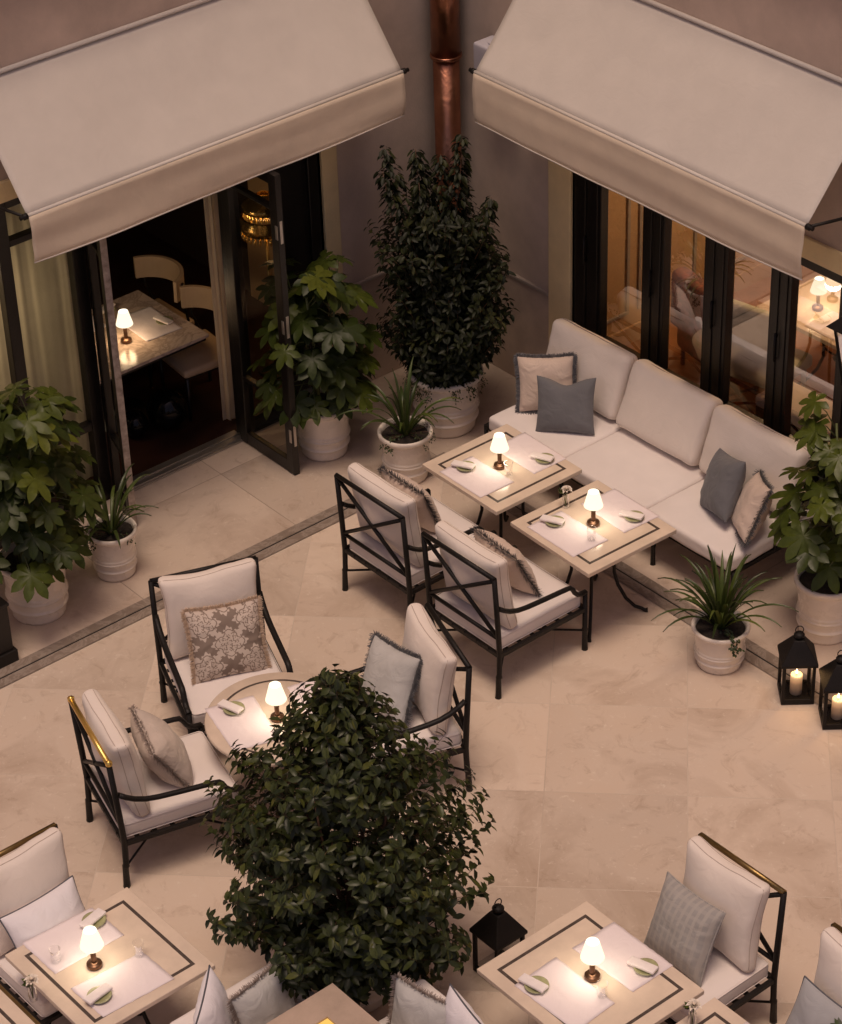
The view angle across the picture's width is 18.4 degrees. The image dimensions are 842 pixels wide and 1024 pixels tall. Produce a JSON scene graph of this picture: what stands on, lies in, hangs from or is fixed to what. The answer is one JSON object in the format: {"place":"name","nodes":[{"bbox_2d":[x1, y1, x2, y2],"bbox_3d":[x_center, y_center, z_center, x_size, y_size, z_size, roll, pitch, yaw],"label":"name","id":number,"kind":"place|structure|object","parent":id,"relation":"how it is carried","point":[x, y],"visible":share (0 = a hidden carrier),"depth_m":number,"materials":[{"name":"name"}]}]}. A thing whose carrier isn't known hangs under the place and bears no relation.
{"place":"outdoors","nodes":[
{"label":"outdoors","id":0,"kind":"place"},
{"bbox_2d":[0,225,281,549],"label":"room floor","id":1,"kind":"structure","parent":0,"point":[153,446],"depth_m":20.67,"materials":[{"name":"brown wood"}]},
{"bbox_2d":[126,410,148,437],"bbox_3d":[-2.193,-0.672,19.860,0.220,0.220,0.220,-27,41,-31],"label":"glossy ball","id":2,"kind":"object","parent":1,"relation":"on","point":[137,423],"visible":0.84,"depth_m":19.78,"materials":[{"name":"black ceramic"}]},
{"bbox_2d":[91,290,208,433],"bbox_3d":[-2.366,-1.032,19.983,1.200,0.700,0.940,-27,41,-31],"label":"dining table","id":3,"kind":"object","parent":1,"relation":"on","point":[137,353],"visible":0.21,"depth_m":19.77,"materials":[{"name":"wood"}]},
{"bbox_2d":[116,309,132,343],"bbox_3d":[-2.243,-1.405,19.663,0.132,0.268,0.132,-27,41,-31],"label":"table lamp","id":4,"kind":"object","parent":3,"relation":"on","point":[124,321],"visible":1,"depth_m":19.60,"materials":[{"name":"fabric"}]},
{"bbox_2d":[115,306,181,341],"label":"placemat","id":5,"kind":"object","parent":3,"relation":"on","point":[145,326],"visible":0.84,"depth_m":19.91,"materials":[{"name":"fabric"}]},
{"bbox_2d":[133,255,193,387],"bbox_3d":[-2.106,-1.512,20.512,0.515,0.880,0.580,-27,41,-31],"label":"dining chair","id":6,"kind":"object","parent":1,"relation":"on","point":[165,267],"visible":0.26,"depth_m":20.48,"materials":[{"name":"wood"}]},
{"bbox_2d":[158,285,218,420],"bbox_3d":[-1.730,-1.236,20.087,0.515,0.880,0.580,-22,39,-27],"label":"dining chair","id":7,"kind":"object","parent":1,"relation":"on","point":[196,360],"visible":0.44,"depth_m":20.02,"materials":[{"name":"wood"}]},
{"bbox_2d":[139,180,250,291],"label":"interior wall","id":8,"kind":"structure","parent":1,"relation":"on","point":[182,228],"depth_m":22.11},
{"bbox_2d":[247,177,273,305],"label":"interior wall","id":9,"kind":"structure","parent":1,"relation":"on","point":[257,257],"depth_m":21.35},
{"bbox_2d":[240,190,281,378],"bbox_3d":[-1.178,-1.781,20.227,0.400,1.570,0.400,-27,41,-31],"label":"crystal lamp","id":10,"kind":"object","parent":1,"relation":"on","point":[251,210],"visible":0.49,"depth_m":19.79,"materials":[{"name":"gold metal"}]},
{"bbox_2d":[146,388,187,429],"bbox_3d":[-1.950,-0.792,19.934,0.320,0.320,0.320,-27,41,-31],"label":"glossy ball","id":11,"kind":"object","parent":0,"point":[166,408],"visible":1,"depth_m":19.82,"materials":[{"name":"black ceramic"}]},
{"bbox_2d":[0,475,841,1023],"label":"courtyard floor","id":12,"kind":"structure","parent":0,"point":[622,759],"depth_m":16.54,"materials":[{"name":"stone"}]},
{"bbox_2d":[0,984,39,1023],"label":"bistro table","id":13,"kind":"object","parent":12,"relation":"on","point":[13,1010],"visible":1,"depth_m":13.92,"materials":[{"name":"stone"}]},
{"bbox_2d":[0,823,141,1023],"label":"armchair","id":14,"kind":"object","parent":12,"relation":"on","point":[34,868],"visible":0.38,"depth_m":14.51,"materials":[{"name":"fabric"}]},
{"bbox_2d":[0,875,84,948],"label":"pillow","id":15,"kind":"object","parent":14,"relation":"on","point":[57,904],"visible":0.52,"depth_m":14.46,"materials":[{"name":"white fabric"}]},
{"bbox_2d":[5,887,214,1023],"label":"bistro table","id":16,"kind":"object","parent":12,"relation":"on","point":[130,915],"visible":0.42,"depth_m":14.21,"materials":[{"name":"stone"}]},
{"bbox_2d":[22,908,123,973],"bbox_3d":[-1.925,2.363,14.365,0.461,0.005,0.327,-27,41,-31],"label":"placemat","id":17,"kind":"object","parent":16,"relation":"on","point":[65,936],"visible":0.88,"depth_m":14.35,"materials":[{"name":"fabric"}]},
{"bbox_2d":[80,925,103,970],"bbox_3d":[-1.787,2.370,14.116,0.132,0.268,0.132,-27,41,-31],"label":"table lamp","id":18,"kind":"object","parent":16,"relation":"on","point":[92,943],"visible":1,"depth_m":14.05,"materials":[{"name":"white metal"}]},
{"bbox_2d":[71,954,174,1016],"bbox_3d":[-1.616,2.554,14.069,0.465,0.005,0.317,-27,41,-31],"label":"placemat","id":19,"kind":"object","parent":16,"relation":"on","point":[131,979],"visible":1,"depth_m":14.08,"materials":[{"name":"fabric"}]},
{"bbox_2d":[67,687,248,887],"bbox_3d":[-1.596,1.568,15.832,0.841,1.050,0.724,-16,37,-20],"label":"armchair","id":20,"kind":"object","parent":12,"relation":"on","point":[137,796],"visible":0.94,"depth_m":15.62,"materials":[{"name":"fabric"}]},
{"bbox_2d":[127,704,192,787],"bbox_3d":[-1.573,1.444,15.791,0.240,0.492,0.510,-37,42,3],"label":"pillow","id":21,"kind":"object","parent":20,"relation":"on","point":[162,750],"visible":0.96,"depth_m":15.66,"materials":[{"name":"beige fabric"}]},
{"bbox_2d":[0,0,436,547],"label":"building facade","id":22,"kind":"structure","parent":12,"relation":"on","point":[316,204],"depth_m":19.11,"materials":[{"name":"beige paint"}]},
{"bbox_2d":[0,204,92,503],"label":"curtain","id":23,"kind":"object","parent":22,"relation":"hanging from","point":[46,315],"visible":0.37,"depth_m":18.49,"materials":[{"name":"fabric"}]},
{"bbox_2d":[85,238,137,525],"bbox_3d":[-2.203,-1.029,18.363,0.052,2.488,0.430,-15,36,-18],"label":"door leaf","id":24,"kind":"structure","parent":22,"relation":"in","point":[115,444],"depth_m":18.33,"materials":[{"name":"black glass"}]},
{"bbox_2d":[0,0,408,262],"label":"awning","id":25,"kind":"object","parent":22,"relation":"attached to","point":[109,133],"visible":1,"depth_m":17.59,"materials":[{"name":"fabric"}]},
{"bbox_2d":[203,193,235,419],"bbox_3d":[-1.495,-1.849,19.288,0.170,2.720,0.067,-27,41,-31],"label":"curtain","id":26,"kind":"object","parent":22,"relation":"hanging from","point":[211,213],"visible":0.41,"depth_m":19.46,"materials":[{"name":"fabric"}]},
{"bbox_2d":[221,170,299,474],"bbox_3d":[-1.177,-1.446,18.920,0.058,2.488,0.675,-27,41,-31],"label":"door leaf","id":27,"kind":"structure","parent":22,"relation":"in","point":[290,461],"depth_m":18.96,"materials":[{"name":"black glass"}]},
{"bbox_2d":[255,158,315,427],"bbox_3d":[-1.081,-1.829,19.397,0.640,2.600,0.039,-27,41,-31],"label":"closed door","id":28,"kind":"structure","parent":22,"relation":"in","point":[293,175],"depth_m":19.32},
{"bbox_2d":[430,0,462,230],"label":"downpipe","id":29,"kind":"object","parent":22,"relation":"attached to","point":[446,54],"visible":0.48,"depth_m":19.32,"materials":[{"name":"orange metal"}]},
{"bbox_2d":[148,555,292,735],"bbox_3d":[-1.261,0.952,16.715,0.744,1.050,0.839,-12,36,-15],"label":"armchair","id":30,"kind":"object","parent":12,"relation":"on","point":[223,583],"visible":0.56,"depth_m":16.66,"materials":[{"name":"fabric"}]},
{"bbox_2d":[181,594,271,685],"bbox_3d":[-1.244,0.832,16.637,0.544,0.537,0.172,-10,8,-15],"label":"pillow","id":31,"kind":"object","parent":30,"relation":"on","point":[227,639],"visible":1,"depth_m":16.57,"materials":[{"name":"fabric"}]},
{"bbox_2d":[170,955,314,1023],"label":"banquette","id":32,"kind":"object","parent":12,"relation":"on","point":[187,1018],"visible":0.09,"depth_m":14.17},
{"bbox_2d":[193,965,233,1023],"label":"pillow","id":33,"kind":"object","parent":32,"relation":"on","point":[211,1005],"visible":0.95,"depth_m":13.85,"materials":[{"name":"white fabric"}]},
{"bbox_2d":[227,956,298,1023],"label":"pillow","id":34,"kind":"object","parent":32,"relation":"on","point":[262,999],"visible":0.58,"depth_m":13.95,"materials":[{"name":"grey fabric"}]},
{"bbox_2d":[204,672,322,818],"bbox_3d":[-0.872,1.544,16.138,0.898,0.704,0.898,-27,41,-31],"label":"round table","id":35,"kind":"object","parent":12,"relation":"on","point":[256,686],"visible":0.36,"depth_m":16.11,"materials":[{"name":"stone"}]},
{"bbox_2d":[205,695,273,750],"bbox_3d":[-1.094,1.294,15.885,0.321,0.005,0.474,-15,36,-18],"label":"placemat","id":36,"kind":"object","parent":35,"relation":"on","point":[249,726],"visible":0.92,"depth_m":15.88,"materials":[{"name":"fabric"}]},
{"bbox_2d":[265,681,286,722],"bbox_3d":[-0.883,1.158,15.842,0.132,0.268,0.132,-27,41,-31],"label":"table lamp","id":37,"kind":"object","parent":35,"relation":"on","point":[276,697],"visible":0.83,"depth_m":15.78,"materials":[{"name":"fabric"}]},
{"bbox_2d":[266,983,379,1023],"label":"bistro table","id":38,"kind":"object","parent":12,"relation":"on","point":[332,1003],"visible":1,"depth_m":13.71,"materials":[{"name":"beige wood"}]},
{"bbox_2d":[314,909,392,1012],"bbox_3d":[-0.387,2.587,14.833,0.525,0.420,0.525,-23,39,-27],"label":"flower pot","id":39,"kind":"object","parent":12,"relation":"on","point":[375,1000],"visible":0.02,"depth_m":14.75,"materials":[{"name":"beige ceramic"}]},
{"bbox_2d":[199,664,496,1005],"bbox_3d":[-0.444,1.677,14.228,1.712,2.147,1.638,-27,41,-31],"label":"camellia bush","id":40,"kind":"object","parent":39,"relation":"in","point":[308,864],"visible":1,"depth_m":13.93,"materials":[{"name":"green plant"}]},
{"bbox_2d":[336,603,472,791],"bbox_3d":[-0.195,1.228,16.256,0.839,1.050,0.744,-14,36,-16],"label":"armchair","id":41,"kind":"object","parent":12,"relation":"on","point":[434,709],"visible":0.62,"depth_m":16.06,"materials":[{"name":"fabric"}]},
{"bbox_2d":[360,630,421,730],"bbox_3d":[-0.199,1.062,16.236,0.196,0.530,0.542,4,14,-41],"label":"pillow","id":42,"kind":"object","parent":41,"relation":"on","point":[391,669],"visible":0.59,"depth_m":16.10,"materials":[{"name":"grey fabric"}]},
{"bbox_2d":[379,979,445,1023],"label":"banquette","id":43,"kind":"object","parent":12,"relation":"on","point":[425,985],"visible":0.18,"depth_m":14.12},
{"bbox_2d":[386,971,445,1023],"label":"pillow","id":44,"kind":"object","parent":43,"relation":"on","point":[411,1003],"visible":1,"depth_m":13.85,"materials":[{"name":"grey fabric"}]},
{"bbox_2d":[445,983,483,1023],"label":"pillow","id":45,"kind":"object","parent":43,"relation":"on","point":[459,1009],"visible":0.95,"depth_m":13.69,"materials":[{"name":"white fabric"}]},
{"bbox_2d":[334,461,496,608],"bbox_3d":[-0.027,0.110,17.883,0.839,1.050,0.744,-27,41,-31],"label":"armchair","id":46,"kind":"object","parent":12,"relation":"on","point":[387,539],"visible":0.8,"depth_m":17.59,"materials":[{"name":"metal"}]},
{"bbox_2d":[377,464,440,532],"bbox_3d":[-0.059,-0.071,17.888,0.194,0.491,0.537,-43,48,-15],"label":"pillow","id":47,"kind":"object","parent":46,"relation":"on","point":[428,515],"visible":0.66,"depth_m":17.74,"materials":[{"name":"beige fabric"}]},
{"bbox_2d":[0,452,837,703],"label":"border strip","id":48,"kind":"object","parent":12,"relation":"on","point":[47,655],"visible":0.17,"depth_m":17.98,"materials":[{"name":"grey stone"}]},
{"bbox_2d":[377,416,432,483],"bbox_3d":[-0.112,-0.441,19.267,0.414,0.400,0.414,13,37,21],"label":"flower pot","id":49,"kind":"object","parent":48,"relation":"on","point":[411,456],"visible":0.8,"depth_m":19.14,"materials":[{"name":"beige ceramic"}]},
{"bbox_2d":[334,357,461,435],"bbox_3d":[-0.168,-0.786,19.046,0.921,0.507,0.706,5,35,10],"label":"strap leaf plant","id":50,"kind":"object","parent":49,"relation":"in","point":[402,404],"visible":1,"depth_m":19.07,"materials":[{"name":"plant"}]},
{"bbox_2d":[469,898,527,972],"bbox_3d":[0.443,2.427,14.887,0.243,0.563,0.239,-27,41,-31],"label":"lantern","id":51,"kind":"object","parent":12,"relation":"on","point":[497,930],"visible":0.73,"depth_m":14.79,"materials":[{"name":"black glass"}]},
{"bbox_2d":[422,424,581,537],"bbox_3d":[0.576,-0.028,18.363,0.790,0.704,0.800,-26,41,-31],"label":"bistro table","id":52,"kind":"object","parent":12,"relation":"on","point":[524,486],"visible":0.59,"depth_m":18.10,"materials":[{"name":"wood"}]},
{"bbox_2d":[439,456,513,497],"bbox_3d":[0.386,-0.245,18.062,0.308,0.004,0.452,-27,41,-31],"label":"placemat","id":53,"kind":"object","parent":52,"relation":"on","point":[481,479],"visible":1,"depth_m":18.04,"materials":[{"name":"fabric"}]},
{"bbox_2d":[490,432,508,469],"bbox_3d":[0.547,-0.425,18.084,0.132,0.268,0.132,-27,41,-31],"label":"table lamp","id":54,"kind":"object","parent":52,"relation":"on","point":[499,446],"visible":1,"depth_m":18.02,"materials":[{"name":"fabric"}]},
{"bbox_2d":[502,432,566,473],"bbox_3d":[0.764,-0.417,18.293,0.316,0.004,0.462,-27,41,-31],"label":"placemat","id":55,"kind":"object","parent":52,"relation":"on","point":[524,446],"visible":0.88,"depth_m":18.30,"materials":[{"name":"fabric"}]},
{"bbox_2d":[421,519,587,699],"bbox_3d":[0.562,0.502,17.280,0.839,1.050,0.744,-27,41,-31],"label":"armchair","id":56,"kind":"object","parent":12,"relation":"on","point":[481,598],"visible":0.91,"depth_m":17.03,"materials":[{"name":"fabric"}]},
{"bbox_2d":[470,523,542,597],"bbox_3d":[0.569,0.336,17.288,0.199,0.490,0.536,-44,46,-9],"label":"pillow","id":57,"kind":"object","parent":56,"relation":"on","point":[522,576],"visible":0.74,"depth_m":17.15,"materials":[{"name":"beige fabric"}]},
{"bbox_2d":[477,901,703,1023],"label":"bistro table","id":58,"kind":"object","parent":12,"relation":"on","point":[665,995],"visible":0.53,"depth_m":14.01,"materials":[{"name":"stone"}]},
{"bbox_2d":[514,957,614,1023],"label":"placemat","id":59,"kind":"object","parent":58,"relation":"on","point":[568,995],"visible":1,"depth_m":13.89,"materials":[{"name":"fabric"}]},
{"bbox_2d":[580,937,604,982],"bbox_3d":[0.919,2.401,13.930,0.132,0.268,0.132,-27,41,-31],"label":"table lamp","id":60,"kind":"object","parent":58,"relation":"on","point":[592,955],"visible":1,"depth_m":13.87,"materials":[{"name":"white metal"}]},
{"bbox_2d":[572,922,672,991],"bbox_3d":[1.095,2.418,14.127,0.318,0.004,0.463,-27,41,-31],"label":"placemat","id":61,"kind":"object","parent":58,"relation":"on","point":[620,946],"visible":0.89,"depth_m":14.13,"materials":[{"name":"fabric"}]},
{"bbox_2d":[510,480,676,642],"bbox_3d":[1.173,0.382,17.732,0.790,0.704,0.800,-25,41,-30],"label":"bistro table","id":62,"kind":"object","parent":12,"relation":"on","point":[618,546],"visible":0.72,"depth_m":17.46,"materials":[{"name":"stone"}]},
{"bbox_2d":[527,511,607,556],"bbox_3d":[0.983,0.144,17.461,0.313,0.005,0.487,-27,41,-31],"label":"placemat","id":63,"kind":"object","parent":62,"relation":"on","point":[569,536],"visible":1,"depth_m":17.44,"materials":[{"name":"fabric"}]},
{"bbox_2d":[584,488,602,527],"bbox_3d":[1.160,-0.027,17.470,0.132,0.268,0.132,-27,41,-31],"label":"table lamp","id":64,"kind":"object","parent":62,"relation":"on","point":[593,503],"visible":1,"depth_m":17.41,"materials":[{"name":"fabric"}]},
{"bbox_2d":[581,488,658,532],"bbox_3d":[1.348,-0.011,17.669,0.326,0.005,0.472,-27,41,-31],"label":"placemat","id":65,"kind":"object","parent":62,"relation":"on","point":[615,502],"visible":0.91,"depth_m":17.67,"materials":[{"name":"fabric"}]},
{"bbox_2d":[460,0,841,540],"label":"building facade","id":66,"kind":"structure","parent":12,"relation":"on","point":[552,228],"depth_m":18.92,"materials":[{"name":"beige paint"}]},
{"bbox_2d":[473,35,493,68],"bbox_3d":[0.551,-3.261,18.983,0.200,0.375,0.300,-27,41,-31],"label":"wall box","id":67,"kind":"object","parent":66,"relation":"attached to","point":[480,47],"visible":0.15,"depth_m":18.93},
{"bbox_2d":[468,0,841,280],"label":"awning","id":68,"kind":"object","parent":66,"relation":"attached to","point":[730,140],"visible":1,"depth_m":17.26,"materials":[{"name":"fabric"}]},
{"bbox_2d":[573,173,841,540],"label":"window frame","id":69,"kind":"structure","parent":66,"relation":"in","point":[590,198],"depth_m":18.53,"materials":[{"name":"metal"}]},
{"bbox_2d":[826,317,841,384],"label":"wall lantern","id":70,"kind":"object","parent":66,"relation":"attached to","point":[836,326],"depth_m":16.86,"materials":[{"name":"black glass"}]},
{"bbox_2d":[676,997,749,1023],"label":"bistro table","id":71,"kind":"object","parent":12,"relation":"on","point":[714,1010],"visible":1,"depth_m":13.75,"materials":[{"name":"stone"}]},
{"bbox_2d":[691,610,750,674],"bbox_3d":[1.992,0.873,17.307,0.394,0.320,0.394,7,35,12],"label":"flower pot","id":72,"kind":"object","parent":12,"relation":"on","point":[714,656],"visible":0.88,"depth_m":17.21,"materials":[{"name":"beige ceramic"}]},
{"bbox_2d":[651,544,798,639],"bbox_3d":[1.916,0.520,17.078,0.936,0.590,0.848,-15,36,-18],"label":"strap leaf plant","id":73,"kind":"object","parent":72,"relation":"in","point":[718,605],"visible":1,"depth_m":17.11,"materials":[{"name":"plant"}]},
{"bbox_2d":[661,832,786,1023],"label":"side chair","id":74,"kind":"object","parent":12,"relation":"on","point":[737,966],"visible":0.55,"depth_m":14.27,"materials":[{"name":"fabric"}]},
{"bbox_2d":[644,871,725,986],"bbox_3d":[1.450,2.301,14.331,0.200,0.467,0.467,1,22,-42],"label":"pillow","id":75,"kind":"object","parent":74,"relation":"on","point":[684,929],"visible":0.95,"depth_m":14.23,"materials":[{"name":"fabric"}]},
{"bbox_2d":[777,626,818,704],"bbox_3d":[2.451,0.966,16.920,0.243,0.563,0.239,-2,34,1],"label":"lantern","id":76,"kind":"object","parent":12,"relation":"on","point":[796,650],"visible":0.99,"depth_m":16.86,"materials":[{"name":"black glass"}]},
{"bbox_2d":[814,922,841,1005],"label":"side chair","id":77,"kind":"object","parent":12,"relation":"on","point":[828,979],"visible":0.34,"depth_m":13.74,"materials":[{"name":"fabric"}]},
{"bbox_2d":[785,975,841,1023],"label":"pillow","id":78,"kind":"object","parent":77,"relation":"on","point":[814,1004],"visible":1,"depth_m":13.66,"materials":[{"name":"white fabric"}]},
{"bbox_2d":[818,650,841,729],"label":"lantern","id":79,"kind":"object","parent":12,"relation":"on","point":[830,673],"visible":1,"depth_m":16.64,"materials":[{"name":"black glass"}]},
{"bbox_2d":[0,363,841,695],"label":"terrace paving","id":80,"kind":"structure","parent":0,"point":[226,503],"depth_m":18.93,"materials":[{"name":"stone"}]},
{"bbox_2d":[0,597,18,668],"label":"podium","id":81,"kind":"object","parent":80,"relation":"on","point":[9,655],"visible":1,"depth_m":17.50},
{"bbox_2d":[1,542,68,625],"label":"flower pot","id":82,"kind":"object","parent":80,"relation":"on","point":[37,609],"visible":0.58,"depth_m":17.88,"materials":[{"name":"beige ceramic"}]},
{"bbox_2d":[0,378,107,602],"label":"fatsia plant","id":83,"kind":"object","parent":82,"relation":"in","point":[44,465],"visible":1,"depth_m":17.30,"materials":[{"name":"green plant"}]},
{"bbox_2d":[85,514,137,582],"bbox_3d":[-2.172,0.266,18.350,0.368,0.380,0.368,-3,34,-1],"label":"flower pot","id":84,"kind":"object","parent":80,"relation":"on","point":[113,562],"visible":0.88,"depth_m":18.25,"materials":[{"name":"beige ceramic"}]},
{"bbox_2d":[56,463,158,548],"bbox_3d":[-2.184,-0.078,18.121,0.956,0.540,0.708,-27,41,-31],"label":"strap leaf plant","id":85,"kind":"object","parent":84,"relation":"in","point":[113,522],"visible":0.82,"depth_m":18.18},
{"bbox_2d":[297,387,349,461],"bbox_3d":[-0.735,-0.651,19.564,0.454,0.440,0.454,2,35,6],"label":"flower pot","id":86,"kind":"object","parent":80,"relation":"on","point":[327,439],"visible":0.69,"depth_m":19.46,"materials":[{"name":"beige ceramic"}]},
{"bbox_2d":[246,249,382,428],"bbox_3d":[-0.790,-1.288,19.155,0.983,1.325,0.991,-27,41,-31],"label":"fatsia plant","id":87,"kind":"object","parent":86,"relation":"in","point":[337,370],"visible":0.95,"depth_m":18.94,"materials":[{"name":"green plant"}]},
{"bbox_2d":[408,364,483,438],"bbox_3d":[0.192,-0.883,19.802,0.576,0.500,0.576,-30,43,-35],"label":"flower pot","id":88,"kind":"object","parent":80,"relation":"on","point":[463,419],"visible":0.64,"depth_m":19.63,"materials":[{"name":"beige ceramic"}]},
{"bbox_2d":[359,134,519,393],"bbox_3d":[0.214,-1.831,19.183,1.178,2.132,1.190,-27,41,-31],"label":"evergreen shrub","id":89,"kind":"object","parent":88,"relation":"in","point":[448,310],"visible":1,"depth_m":18.96,"materials":[{"name":"green plant"}]},
{"bbox_2d":[403,370,487,408],"bbox_3d":[0.172,-1.010,19.715,0.652,0.267,0.643,-27,41,-31],"label":"trailing plant","id":90,"kind":"object","parent":88,"relation":"in","point":[453,395],"visible":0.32,"depth_m":19.54,"materials":[{"name":"green plant"}]},
{"bbox_2d":[484,318,823,601],"bbox_3d":[1.615,-0.403,18.598,0.923,0.992,2.579,-27,41,-31],"label":"sofa","id":91,"kind":"object","parent":80,"relation":"on","point":[657,440],"visible":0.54,"depth_m":18.44,"materials":[{"name":"fabric"}]},
{"bbox_2d":[513,351,577,414],"bbox_3d":[0.920,-0.938,19.079,0.483,0.485,0.157,-1,14,9],"label":"pillow","id":92,"kind":"object","parent":91,"relation":"on","point":[560,368],"visible":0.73,"depth_m":19.02,"materials":[{"name":"beige fabric"}]},
{"bbox_2d":[535,375,595,434],"bbox_3d":[1.051,-0.776,18.872,0.440,0.420,0.160,3,9,12],"label":"pillow","id":93,"kind":"object","parent":91,"relation":"on","point":[565,408],"visible":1,"depth_m":18.81,"materials":[{"name":"fabric"}]},
{"bbox_2d":[700,448,745,522],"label":"pillow","id":94,"kind":"object","parent":91,"relation":"on","point":[722,486],"visible":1,"depth_m":17.77,"materials":[{"name":"fabric"}]},
{"bbox_2d":[731,469,773,549],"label":"pillow","id":95,"kind":"object","parent":91,"relation":"on","point":[751,511],"visible":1,"depth_m":17.57,"materials":[{"name":"beige fabric"}]},
{"bbox_2d":[794,569,841,644],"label":"flower pot","id":96,"kind":"object","parent":80,"relation":"on","point":[819,616],"visible":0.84,"depth_m":17.38,"materials":[{"name":"beige ceramic"}]},
{"bbox_2d":[767,391,841,594],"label":"fatsia plant","id":97,"kind":"object","parent":96,"relation":"in","point":[810,545],"visible":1,"depth_m":16.90,"materials":[{"name":"plant"}]},
{"bbox_2d":[626,265,835,411],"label":"room floor","id":98,"kind":"structure","parent":0,"point":[820,380],"depth_m":20.59,"materials":[{"name":"brown wood"}]},
{"bbox_2d":[607,190,771,345],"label":"interior wall","id":99,"kind":"structure","parent":98,"relation":"on","point":[625,248],"depth_m":20.62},
{"bbox_2d":[670,267,745,364],"bbox_3d":[2.369,-1.482,20.244,0.664,0.872,0.624,-19,38,-24],"label":"armchair","id":100,"kind":"object","parent":98,"relation":"on","point":[687,290],"visible":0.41,"depth_m":20.06,"materials":[{"name":"fabric"}]},
{"bbox_2d":[730,299,811,390],"bbox_3d":[2.611,-1.199,19.674,0.524,1.032,0.562,24,42,33],"label":"sofa","id":101,"kind":"object","parent":98,"relation":"on","point":[749,339],"visible":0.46,"depth_m":19.39,"materials":[{"name":"beige fabric"}]},
{"bbox_2d":[755,382,832,441],"bbox_3d":[2.924,-0.557,19.209,0.364,0.479,0.953,-27,41,-31],"label":"window bench","id":102,"kind":"object","parent":98,"relation":"on","point":[799,393],"depth_m":19.17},
{"bbox_2d":[756,275,840,384],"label":"lounge table","id":103,"kind":"object","parent":98,"relation":"on","point":[829,302],"visible":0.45,"depth_m":19.90,"materials":[{"name":"wood"}]},
{"bbox_2d":[810,276,826,311],"bbox_3d":[3.025,-1.662,19.765,0.132,0.268,0.132,-27,41,-31],"label":"table lamp","id":104,"kind":"object","parent":103,"relation":"on","point":[818,288],"visible":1,"depth_m":19.70,"materials":[{"name":"fabric"}]},
{"bbox_2d":[804,311,838,340],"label":"placemat","id":105,"kind":"object","parent":103,"relation":"on","point":[819,324],"visible":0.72,"depth_m":19.64,"materials":[{"name":"fabric"}]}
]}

